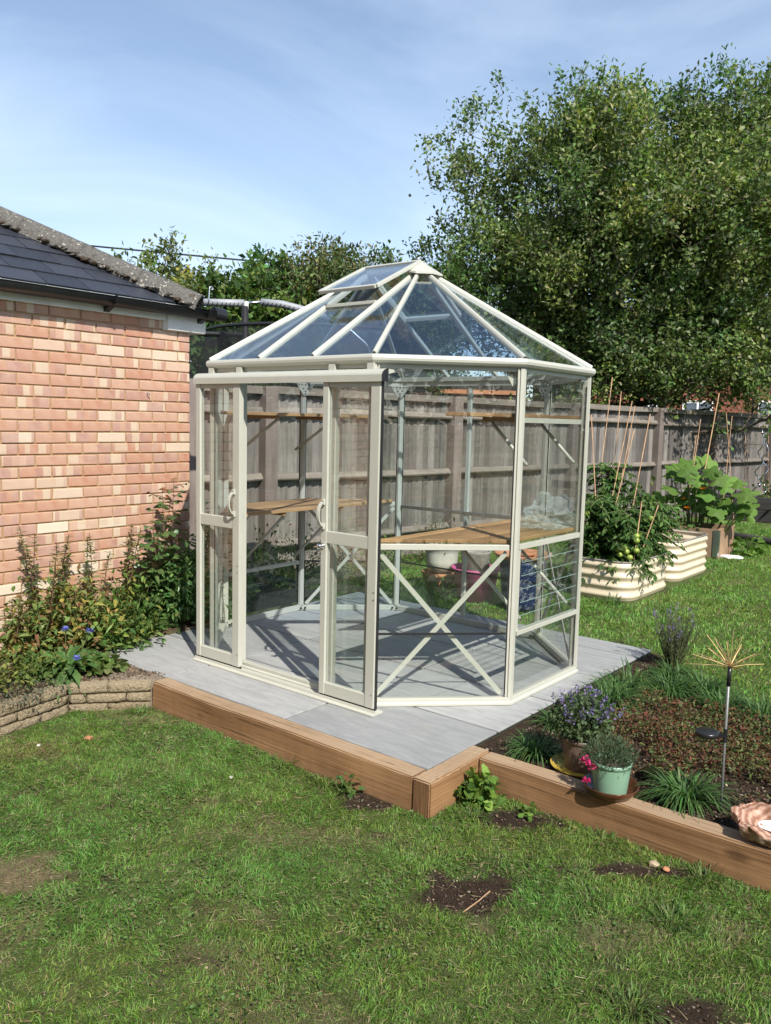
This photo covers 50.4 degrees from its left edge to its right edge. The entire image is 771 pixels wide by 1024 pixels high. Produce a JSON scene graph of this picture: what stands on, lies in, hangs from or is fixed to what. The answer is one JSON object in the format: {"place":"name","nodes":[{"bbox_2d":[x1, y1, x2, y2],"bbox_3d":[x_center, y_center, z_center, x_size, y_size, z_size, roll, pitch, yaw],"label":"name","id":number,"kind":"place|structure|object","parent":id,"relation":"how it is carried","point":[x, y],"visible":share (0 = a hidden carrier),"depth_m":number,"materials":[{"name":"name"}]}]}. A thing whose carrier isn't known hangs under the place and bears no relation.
{"place":"outdoors","nodes":[
{"label":"outdoors","id":0,"kind":"place"},
{"bbox_2d":[0,515,770,1023],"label":"ground","id":1,"kind":"structure","parent":0,"point":[460,889],"depth_m":2.97,"materials":[{"name":"plant"}]},
{"bbox_2d":[0,593,27,658],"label":"goldenrod plant","id":2,"kind":"object","parent":1,"relation":"on","point":[18,616],"visible":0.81,"depth_m":5.04,"materials":[{"name":"green plant"}]},
{"bbox_2d":[0,651,35,694],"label":"perennial clump","id":3,"kind":"object","parent":1,"relation":"on","point":[4,675],"visible":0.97,"depth_m":4.56,"materials":[{"name":"green plant"}]},
{"bbox_2d":[6,646,72,686],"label":"perennial clump","id":4,"kind":"object","parent":1,"relation":"on","point":[38,659],"visible":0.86,"depth_m":4.69,"materials":[{"name":"green plant"}]},
{"bbox_2d":[0,575,81,661],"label":"perennial clump","id":5,"kind":"object","parent":1,"relation":"on","point":[37,643],"visible":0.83,"depth_m":5.09,"materials":[{"name":"green plant"}]},
{"bbox_2d":[15,526,73,650],"bbox_3d":[-2.139,0.492,5.253,0.365,0.811,0.389,7,8,39],"label":"goldenrod plant","id":6,"kind":"object","parent":1,"relation":"on","point":[30,569],"visible":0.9,"depth_m":5.20,"materials":[{"name":"green plant"}]},
{"bbox_2d":[33,553,98,649],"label":"perennial clump","id":7,"kind":"object","parent":1,"relation":"on","point":[68,589],"visible":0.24,"depth_m":5.39,"materials":[{"name":"green plant"}]},
{"bbox_2d":[20,626,120,701],"bbox_3d":[-1.903,0.850,4.916,0.628,0.352,0.678,7,8,39],"label":"cornflower plant","id":8,"kind":"object","parent":1,"relation":"on","point":[73,656],"visible":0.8,"depth_m":4.81,"materials":[{"name":"green plant"}]},
{"bbox_2d":[0,679,151,735],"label":"stone retaining wall","id":9,"kind":"structure","parent":1,"relation":"on","point":[118,694],"depth_m":4.69,"materials":[{"name":"stone"}]},
{"bbox_2d":[0,671,76,708],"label":"trailing mat","id":10,"kind":"object","parent":9,"relation":"on","point":[25,695],"visible":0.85,"depth_m":4.48,"materials":[{"name":"green plant"}]},
{"bbox_2d":[38,563,135,652],"bbox_3d":[-1.974,0.646,5.339,0.639,0.657,0.644,-3,7,-31],"label":"perennial clump","id":11,"kind":"object","parent":1,"relation":"on","point":[87,611],"visible":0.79,"depth_m":5.29,"materials":[{"name":"green plant"}]},
{"bbox_2d":[79,533,114,633],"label":"goldenrod plant","id":12,"kind":"object","parent":1,"relation":"on","point":[93,552],"visible":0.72,"depth_m":5.49,"materials":[{"name":"green plant"}]},
{"bbox_2d":[77,651,130,675],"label":"herb","id":13,"kind":"object","parent":1,"relation":"on","point":[106,666],"visible":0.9,"depth_m":4.88,"materials":[{"name":"green plant"}]},
{"bbox_2d":[0,612,209,696],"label":"bed debris","id":14,"kind":"object","parent":1,"relation":"on","point":[127,672],"visible":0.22,"depth_m":4.87,"materials":[{"name":"soil"}]},
{"bbox_2d":[79,613,133,652],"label":"perennial clump","id":15,"kind":"object","parent":1,"relation":"on","point":[109,639],"visible":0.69,"depth_m":5.32,"materials":[{"name":"green plant"}]},
{"bbox_2d":[0,206,227,651],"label":"brick garage","id":16,"kind":"structure","parent":1,"relation":"on","point":[94,398],"depth_m":5.63,"materials":[{"name":"brick"}]},
{"bbox_2d":[79,578,167,652],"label":"perennial clump","id":17,"kind":"object","parent":1,"relation":"on","point":[142,629],"visible":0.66,"depth_m":5.50,"materials":[{"name":"green plant"}]},
{"bbox_2d":[117,524,144,615],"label":"goldenrod plant","id":18,"kind":"object","parent":1,"relation":"on","point":[132,567],"visible":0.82,"depth_m":5.72,"materials":[{"name":"green plant"}]},
{"bbox_2d":[102,558,165,639],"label":"perennial clump","id":19,"kind":"object","parent":1,"relation":"on","point":[141,592],"visible":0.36,"depth_m":5.71,"materials":[{"name":"green plant"}]},
{"bbox_2d":[125,573,185,638],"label":"perennial clump","id":20,"kind":"object","parent":1,"relation":"on","point":[158,614],"visible":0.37,"depth_m":5.82,"materials":[{"name":"green plant"}]},
{"bbox_2d":[119,478,195,619],"bbox_3d":[-1.600,0.305,5.838,0.409,1.082,0.589,7,8,39],"label":"rose bush","id":21,"kind":"object","parent":1,"relation":"on","point":[153,540],"visible":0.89,"depth_m":5.81,"materials":[{"name":"green plant"}]},
{"bbox_2d":[111,226,218,309],"bbox_3d":[-3.578,-2.178,13.470,2.394,4.931,3.161,3,7,16],"label":"garden tree","id":22,"kind":"object","parent":1,"relation":"on","point":[184,276],"visible":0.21,"depth_m":13.02,"materials":[{"name":"green plant"}]},
{"bbox_2d":[145,501,259,626],"bbox_3d":[-1.365,0.385,6.105,0.596,1.039,0.975,7,8,39],"label":"jasmine shrub","id":23,"kind":"object","parent":1,"relation":"on","point":[185,590],"visible":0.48,"depth_m":5.98,"materials":[{"name":"green plant"}]},
{"bbox_2d":[178,242,339,326],"bbox_3d":[-2.104,-2.026,13.158,3.154,4.769,3.993,0,6,-9],"label":"garden tree","id":24,"kind":"object","parent":1,"relation":"on","point":[227,287],"visible":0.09,"depth_m":12.32,"materials":[{"name":"green plant"}]},
{"bbox_2d":[246,517,297,602],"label":"weed clump","id":25,"kind":"object","parent":1,"relation":"on","point":[264,586],"visible":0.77,"depth_m":7.09,"materials":[{"name":"green plant"}]},
{"bbox_2d":[153,678,425,810],"bbox_3d":[-0.590,1.175,4.227,1.907,0.221,0.113,7,8,39],"label":"timber sleeper","id":26,"kind":"object","parent":1,"relation":"on","point":[385,778],"visible":0.67,"depth_m":4.05,"materials":[{"name":"brown wood"}]},
{"bbox_2d":[261,521,342,593],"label":"weed clump","id":27,"kind":"object","parent":1,"relation":"on","point":[313,567],"visible":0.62,"depth_m":7.67,"materials":[{"name":"green plant"}]},
{"bbox_2d":[188,298,427,394],"bbox_3d":[-1.047,-1.300,11.565,3.270,3.067,3.482,4,7,25],"label":"trampoline","id":28,"kind":"object","parent":1,"relation":"on","point":[307,340],"visible":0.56,"depth_m":10.33,"materials":[{"name":"black plastic"}]},
{"bbox_2d":[240,231,426,333],"bbox_3d":[-0.987,-2.142,13.585,3.603,4.960,3.596,7,8,39],"label":"garden tree","id":29,"kind":"object","parent":1,"relation":"on","point":[319,271],"visible":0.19,"depth_m":12.62,"materials":[{"name":"green plant"}]},
{"bbox_2d":[306,517,364,579],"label":"weed clump","id":30,"kind":"object","parent":1,"relation":"on","point":[340,570],"visible":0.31,"depth_m":8.21,"materials":[{"name":"green plant"}]},
{"bbox_2d":[334,772,365,798],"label":"leafy weed","id":31,"kind":"object","parent":1,"relation":"on","point":[344,784],"visible":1,"depth_m":3.73,"materials":[{"name":"green plant"}]},
{"bbox_2d":[337,562,387,592],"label":"weed clump","id":32,"kind":"object","parent":1,"relation":"on","point":[359,583],"visible":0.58,"depth_m":7.58,"materials":[{"name":"green plant"}]},
{"bbox_2d":[99,592,651,770],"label":"patio","id":33,"kind":"structure","parent":1,"relation":"on","point":[426,738],"depth_m":5.11,"materials":[{"name":"tile"}]},
{"bbox_2d":[192,258,595,716],"bbox_3d":[-0.009,-0.349,5.430,2.503,2.580,2.095,7,8,39],"label":"greenhouse","id":34,"kind":"object","parent":33,"relation":"on","point":[229,368],"visible":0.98,"depth_m":4.91,"materials":[{"name":"beige paint"}]},
{"bbox_2d":[196,383,243,668],"bbox_3d":[-1.037,0.076,5.007,0.406,1.749,0.084,7,8,39],"label":"sliding door","id":35,"kind":"structure","parent":34,"relation":"in","point":[234,658],"depth_m":4.98,"materials":[{"name":"beige paint"}]},
{"bbox_2d":[220,411,368,450],"bbox_3d":[-0.725,-0.587,6.063,0.449,0.291,1.636,7,8,39],"label":"timber staging","id":36,"kind":"object","parent":34,"relation":"attached to","point":[275,415],"visible":0.81,"depth_m":5.85,"materials":[{"name":"brown wood"}]},
{"bbox_2d":[220,498,392,558],"bbox_3d":[-0.715,0.171,6.124,0.526,0.470,1.786,7,8,39],"label":"timber staging","id":37,"kind":"object","parent":34,"relation":"attached to","point":[281,508],"visible":0.76,"depth_m":5.98,"materials":[{"name":"brown wood"}]},
{"bbox_2d":[314,381,384,710],"bbox_3d":[-0.208,0.170,4.338,0.409,1.749,0.084,7,8,39],"label":"sliding door","id":38,"kind":"structure","parent":34,"relation":"in","point":[367,699],"depth_m":4.31,"materials":[{"name":"beige paint"}]},
{"bbox_2d":[381,515,573,619],"bbox_3d":[0.735,0.337,4.955,0.526,0.470,1.786,7,8,39],"label":"timber staging","id":39,"kind":"object","parent":34,"relation":"attached to","point":[531,527],"visible":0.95,"depth_m":4.77,"materials":[{"name":"brown wood"}]},
{"bbox_2d":[446,412,579,466],"bbox_3d":[0.845,-0.425,4.795,0.291,0.289,1.316,7,8,39],"label":"timber staging","id":40,"kind":"object","parent":34,"relation":"attached to","point":[504,417],"visible":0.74,"depth_m":4.57,"materials":[{"name":"brown wood"}]},
{"bbox_2d":[0,712,762,1023],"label":"soil crumbs","id":41,"kind":"object","parent":1,"relation":"on","point":[495,875],"visible":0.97,"depth_m":3.00,"materials":[{"name":"brown soil"}]},
{"bbox_2d":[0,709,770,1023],"bbox_3d":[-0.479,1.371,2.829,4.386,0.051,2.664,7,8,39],"label":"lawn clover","id":42,"kind":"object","parent":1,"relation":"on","point":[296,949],"visible":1,"depth_m":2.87,"materials":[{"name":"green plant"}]},
{"bbox_2d":[357,528,418,571],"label":"weed clump","id":43,"kind":"object","parent":1,"relation":"on","point":[385,552],"visible":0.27,"depth_m":8.71,"materials":[{"name":"green plant"}]},
{"bbox_2d":[381,570,447,597],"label":"weed clump","id":44,"kind":"object","parent":1,"relation":"on","point":[414,585],"visible":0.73,"depth_m":7.47,"materials":[{"name":"green plant"}]},
{"bbox_2d":[325,222,505,395],"bbox_3d":[0.431,-2.214,14.286,3.710,5.019,3.716,-3,8,-33],"label":"garden tree","id":45,"kind":"object","parent":1,"relation":"on","point":[424,300],"visible":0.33,"depth_m":13.27,"materials":[{"name":"green plant"}]},
{"bbox_2d":[409,516,459,562],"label":"weed clump","id":46,"kind":"object","parent":1,"relation":"on","point":[421,553],"visible":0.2,"depth_m":9.18,"materials":[{"name":"green plant"}]},
{"bbox_2d":[422,568,455,593],"bbox_3d":[0.524,0.647,7.719,0.370,0.185,0.370,7,8,39],"label":"terracotta planter","id":47,"kind":"object","parent":1,"relation":"on","point":[447,577],"visible":0.53,"depth_m":7.57,"materials":[{"name":"ceramic"}]},
{"bbox_2d":[425,543,458,572],"bbox_3d":[0.529,0.434,7.695,0.356,0.238,0.356,7,8,39],"label":"enamel pot","id":48,"kind":"object","parent":47,"relation":"on","point":[441,559],"visible":0.61,"depth_m":7.57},
{"bbox_2d":[420,573,459,601],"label":"weed clump","id":49,"kind":"object","parent":1,"relation":"on","point":[449,592],"visible":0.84,"depth_m":7.35,"materials":[{"name":"green plant"}]},
{"bbox_2d":[412,745,488,818],"bbox_3d":[0.303,1.251,3.741,0.099,0.221,0.484,7,8,39],"label":"timber sleeper","id":50,"kind":"object","parent":1,"relation":"on","point":[435,787],"visible":0.61,"depth_m":3.62,"materials":[{"name":"brown wood"}]},
{"bbox_2d":[452,801,493,827],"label":"grass tuft","id":51,"kind":"object","parent":1,"relation":"on","point":[477,812],"visible":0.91,"depth_m":3.56,"materials":[{"name":"plant"}]},
{"bbox_2d":[451,563,499,602],"bbox_3d":[0.806,0.639,7.332,0.450,0.300,0.450,7,8,39],"label":"plastic tub","id":52,"kind":"object","parent":1,"relation":"on","point":[483,591],"visible":0.66,"depth_m":7.19,"materials":[{"name":"plastic"}]},
{"bbox_2d":[461,550,491,570],"bbox_3d":[0.805,0.554,7.351,0.280,0.420,0.280,7,8,39],"label":"stone pot","id":53,"kind":"object","parent":52,"relation":"in","point":[481,558],"visible":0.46,"depth_m":7.23,"materials":[{"name":"stone"}]},
{"bbox_2d":[425,386,526,399],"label":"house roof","id":54,"kind":"structure","parent":1,"relation":"on","point":[498,392],"depth_m":13.88,"materials":[{"name":"wood"}]},
{"bbox_2d":[188,379,770,575],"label":"fence","id":55,"kind":"object","parent":1,"relation":"on","point":[434,461],"visible":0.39,"depth_m":9.99,"materials":[{"name":"wood"}]},
{"bbox_2d":[454,763,506,810],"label":"leafy weed","id":56,"kind":"object","parent":1,"relation":"on","point":[481,791],"visible":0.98,"depth_m":3.66,"materials":[{"name":"green plant"}]},
{"bbox_2d":[259,518,770,708],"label":"back lawn grass","id":57,"kind":"structure","parent":1,"relation":"on","point":[745,530],"depth_m":7.12,"materials":[{"name":"plant"}]},
{"bbox_2d":[500,560,546,612],"bbox_3d":[1.163,0.616,6.987,0.410,0.440,0.410,7,8,39],"label":"glazed pot","id":58,"kind":"object","parent":1,"relation":"on","point":[528,593],"visible":0.53,"depth_m":6.84,"materials":[{"name":"blue ceramic"}]},
{"bbox_2d":[494,549,552,562],"bbox_3d":[1.169,0.370,6.960,0.490,0.050,0.490,7,8,39],"label":"terracotta saucer","id":59,"kind":"object","parent":58,"relation":"on","point":[499,553],"visible":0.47,"depth_m":6.86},
{"bbox_2d":[518,801,541,821],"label":"seedling","id":60,"kind":"object","parent":1,"relation":"on","point":[528,814],"visible":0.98,"depth_m":3.55,"materials":[{"name":"green plant"}]},
{"bbox_2d":[497,726,564,767],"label":"strappy plant","id":61,"kind":"object","parent":1,"relation":"on","point":[526,749],"visible":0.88,"depth_m":3.91,"materials":[{"name":"green plant"}]},
{"bbox_2d":[443,308,660,406],"bbox_3d":[2.710,-2.141,15.290,4.682,4.213,4.099,0,6,-12],"label":"hedge bush","id":62,"kind":"object","parent":1,"relation":"on","point":[528,397],"visible":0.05,"depth_m":14.84,"materials":[{"name":"green plant"}]},
{"bbox_2d":[527,703,579,733],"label":"strappy plant","id":63,"kind":"object","parent":1,"relation":"on","point":[545,716],"visible":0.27,"depth_m":4.30,"materials":[{"name":"green plant"}]},
{"bbox_2d":[550,753,586,778],"bbox_3d":[0.888,1.161,3.740,0.270,0.025,0.270,7,8,39],"label":"plant saucer","id":64,"kind":"object","parent":1,"relation":"on","point":[554,763],"visible":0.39,"depth_m":3.73,"materials":[{"name":"yellow plastic"}]},
{"bbox_2d":[546,684,624,773],"bbox_3d":[0.883,0.981,3.709,0.315,0.376,0.338,7,8,39],"label":"flower pot","id":65,"kind":"object","parent":64,"relation":"on","point":[573,736],"visible":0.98,"depth_m":3.67,"materials":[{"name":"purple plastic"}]},
{"bbox_2d":[543,592,606,617],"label":"weed clump","id":66,"kind":"object","parent":1,"relation":"on","point":[581,606],"visible":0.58,"depth_m":6.84,"materials":[{"name":"green plant"}]},
{"bbox_2d":[564,878,612,916],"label":"grass tuft","id":67,"kind":"object","parent":1,"relation":"on","point":[592,905],"visible":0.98,"depth_m":2.96,"materials":[{"name":"plant"}]},
{"bbox_2d":[408,42,770,451],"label":"broadleaf tree","id":68,"kind":"object","parent":1,"relation":"on","point":[684,235],"visible":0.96,"depth_m":13.24,"materials":[{"name":"green plant"}]},
{"bbox_2d":[577,823,627,857],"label":"grass tuft","id":69,"kind":"object","parent":1,"relation":"on","point":[603,834],"visible":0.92,"depth_m":3.36,"materials":[{"name":"plant"}]},
{"bbox_2d":[572,672,657,715],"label":"strappy plant","id":70,"kind":"object","parent":1,"relation":"on","point":[611,697],"visible":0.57,"depth_m":4.60,"materials":[{"name":"green plant"}]},
{"bbox_2d":[570,552,667,601],"bbox_3d":[2.255,0.576,7.904,0.660,0.368,1.040,7,8,39],"label":"raised bed","id":71,"kind":"object","parent":1,"relation":"on","point":[633,585],"visible":0.52,"depth_m":7.49,"materials":[{"name":"beige metal"}]},
{"bbox_2d":[555,493,631,584],"bbox_3d":[1.989,0.241,7.771,0.704,0.838,0.758,7,8,39],"label":"tomato plant","id":72,"kind":"object","parent":71,"relation":"on","point":[593,507],"visible":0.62,"depth_m":7.61,"materials":[{"name":"green plant"}]},
{"bbox_2d":[575,462,636,527],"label":"tomato plant","id":73,"kind":"object","parent":71,"relation":"on","point":[609,471],"visible":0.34,"depth_m":8.02,"materials":[{"name":"green plant"}]},
{"bbox_2d":[586,509,658,585],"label":"tomato plant","id":74,"kind":"object","parent":71,"relation":"on","point":[628,538],"visible":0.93,"depth_m":7.44,"materials":[{"name":"green plant"}]},
{"bbox_2d":[594,477,654,526],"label":"tomato plant","id":75,"kind":"object","parent":71,"relation":"on","point":[642,496],"visible":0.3,"depth_m":7.99,"materials":[{"name":"green plant"}]},
{"bbox_2d":[621,500,687,574],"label":"tomato plant","id":76,"kind":"object","parent":71,"relation":"on","point":[661,527],"visible":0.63,"depth_m":7.84,"materials":[{"name":"green plant"}]},
{"bbox_2d":[574,668,663,709],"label":"strappy plant","id":77,"kind":"object","parent":1,"relation":"on","point":[626,683],"visible":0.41,"depth_m":4.78,"materials":[{"name":"green plant"}]},
{"bbox_2d":[479,752,770,892],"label":"timber sleeper","id":78,"kind":"object","parent":1,"relation":"on","point":[666,832],"visible":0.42,"depth_m":3.33,"materials":[{"name":"brown wood"}]},
{"bbox_2d":[582,772,638,801],"bbox_3d":[0.952,1.165,3.469,0.236,0.043,0.236,7,8,39],"label":"plant saucer","id":79,"kind":"object","parent":78,"relation":"on","point":[631,792],"visible":0.55,"depth_m":3.40,"materials":[{"name":"ceramic"}]},
{"bbox_2d":[578,732,641,794],"bbox_3d":[0.945,1.050,3.467,0.276,0.258,0.271,7,8,39],"label":"flower pot","id":80,"kind":"object","parent":79,"relation":"on","point":[611,771],"visible":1,"depth_m":3.42,"materials":[{"name":"ceramic"}]},
{"bbox_2d":[731,801,770,847],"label":"seashell","id":81,"kind":"object","parent":78,"relation":"on","point":[752,820],"visible":1,"depth_m":3.12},
{"bbox_2d":[486,656,770,830],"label":"bed mulch","id":82,"kind":"object","parent":1,"relation":"on","point":[694,811],"visible":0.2,"depth_m":3.85,"materials":[{"name":"brown soil"}]},
{"bbox_2d":[591,657,667,697],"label":"strappy plant","id":83,"kind":"object","parent":1,"relation":"on","point":[628,673],"visible":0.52,"depth_m":4.96,"materials":[{"name":"green plant"}]},
{"bbox_2d":[594,976,673,1023],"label":"grass tuft","id":84,"kind":"object","parent":1,"relation":"on","point":[642,1002],"visible":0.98,"depth_m":2.41,"materials":[{"name":"plant"}]},
{"bbox_2d":[525,313,770,414],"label":"brick house","id":85,"kind":"structure","parent":1,"relation":"on","point":[692,406],"depth_m":26.97,"materials":[{"name":"red brick"}]},
{"bbox_2d":[682,401,712,410],"bbox_3d":[10.261,-3.187,26.988,1.000,0.950,0.075,1,6,0],"label":"window","id":86,"kind":"structure","parent":85,"relation":"in","point":[690,405],"depth_m":26.92,"materials":[{"name":"white glass"}]},
{"bbox_2d":[640,897,698,938],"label":"grass tuft","id":87,"kind":"object","parent":1,"relation":"on","point":[664,910],"visible":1,"depth_m":2.85,"materials":[{"name":"plant"}]},
{"bbox_2d":[635,669,707,704],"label":"strappy plant","id":88,"kind":"object","parent":1,"relation":"on","point":[670,688],"visible":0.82,"depth_m":4.84,"materials":[{"name":"green plant"}]},
{"bbox_2d":[637,657,705,682],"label":"strappy plant","id":89,"kind":"object","parent":1,"relation":"on","point":[665,669],"visible":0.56,"depth_m":5.17,"materials":[{"name":"green plant"}]},
{"bbox_2d":[643,528,707,581],"bbox_3d":[3.013,0.450,8.930,0.730,0.428,1.040,7,8,39],"label":"raised bed","id":90,"kind":"object","parent":1,"relation":"on","point":[690,562],"visible":0.45,"depth_m":8.60,"materials":[{"name":"beige metal"}]},
{"bbox_2d":[653,602,701,667],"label":"lavender bush","id":91,"kind":"object","parent":1,"relation":"on","point":[673,647],"visible":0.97,"depth_m":5.33,"materials":[{"name":"green plant"}]},
{"bbox_2d":[596,685,770,803],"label":"ground cover","id":92,"kind":"object","parent":1,"relation":"on","point":[684,712],"visible":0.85,"depth_m":4.08,"materials":[{"name":"green plant"}]},
{"bbox_2d":[629,763,742,820],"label":"strappy plant","id":93,"kind":"object","parent":1,"relation":"on","point":[687,795],"visible":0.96,"depth_m":3.45,"materials":[{"name":"green plant"}]},
{"bbox_2d":[669,521,734,558],"bbox_3d":[3.828,0.325,10.518,1.054,0.365,0.644,7,8,39],"label":"pallet bed","id":94,"kind":"object","parent":1,"relation":"on","point":[719,541],"visible":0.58,"depth_m":10.07,"materials":[{"name":"brown wood"}]},
{"bbox_2d":[642,476,682,521],"bbox_3d":[3.482,-0.041,10.483,0.591,0.855,0.682,7,8,39],"label":"leafy vegetable","id":95,"kind":"object","parent":94,"relation":"on","point":[666,496],"visible":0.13,"depth_m":10.43,"materials":[{"name":"green plant"}]},
{"bbox_2d":[646,454,761,531],"bbox_3d":[3.975,-0.201,10.221,1.330,1.034,0.642,7,8,39],"label":"squash plant","id":96,"kind":"object","parent":94,"relation":"on","point":[721,509],"visible":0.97,"depth_m":10.10,"materials":[{"name":"green plant"}]},
{"bbox_2d":[676,859,733,893],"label":"grass tuft","id":97,"kind":"object","parent":1,"relation":"on","point":[700,869],"visible":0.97,"depth_m":3.11,"materials":[{"name":"plant"}]},
{"bbox_2d":[666,665,744,700],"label":"strappy plant","id":98,"kind":"object","parent":1,"relation":"on","point":[708,685],"visible":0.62,"depth_m":4.86,"materials":[{"name":"green plant"}]},
{"bbox_2d":[675,685,762,723],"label":"strappy plant","id":99,"kind":"object","parent":1,"relation":"on","point":[718,698],"visible":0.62,"depth_m":4.62,"materials":[{"name":"green plant"}]},
{"bbox_2d":[692,631,762,814],"bbox_3d":[1.381,0.880,3.345,0.259,0.772,0.249,7,8,39],"label":"solar light","id":100,"kind":"object","parent":1,"relation":"on","point":[708,733],"visible":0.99,"depth_m":3.32,"materials":[{"name":"gold plastic"}]},
{"bbox_2d":[713,491,770,522],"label":"sleeper bed","id":101,"kind":"object","parent":1,"relation":"on","point":[763,509],"visible":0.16,"depth_m":14.00,"materials":[{"name":"brown wood"}]},
{"bbox_2d":[722,691,770,729],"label":"strappy plant","id":102,"kind":"object","parent":1,"relation":"on","point":[766,709],"visible":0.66,"depth_m":4.48,"materials":[{"name":"green plant"}]},
{"bbox_2d":[730,527,769,557],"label":"leafy vegetable","id":103,"kind":"object","parent":1,"relation":"on","point":[750,546],"visible":0.95,"depth_m":10.25,"materials":[{"name":"green plant"}]},
{"bbox_2d":[734,532,770,545],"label":"log","id":104,"kind":"object","parent":1,"relation":"on","point":[743,536],"visible":0.23,"depth_m":11.56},
{"bbox_2d":[0,0,770,400],"label":"sky","id":105,"kind":"structure","parent":0,"point":[231,125],"materials":[{"name":"blue"}]},
{"bbox_2d":[90,245,694,301],"bbox_3d":[-5.302,-7.826,24.997,33.113,2.352,0.045,1,6,1],"label":"overhead cable","id":106,"kind":"object","parent":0,"point":[183,254],"visible":0.16,"depth_m":24.99,"materials":[{"name":"black rubber"}]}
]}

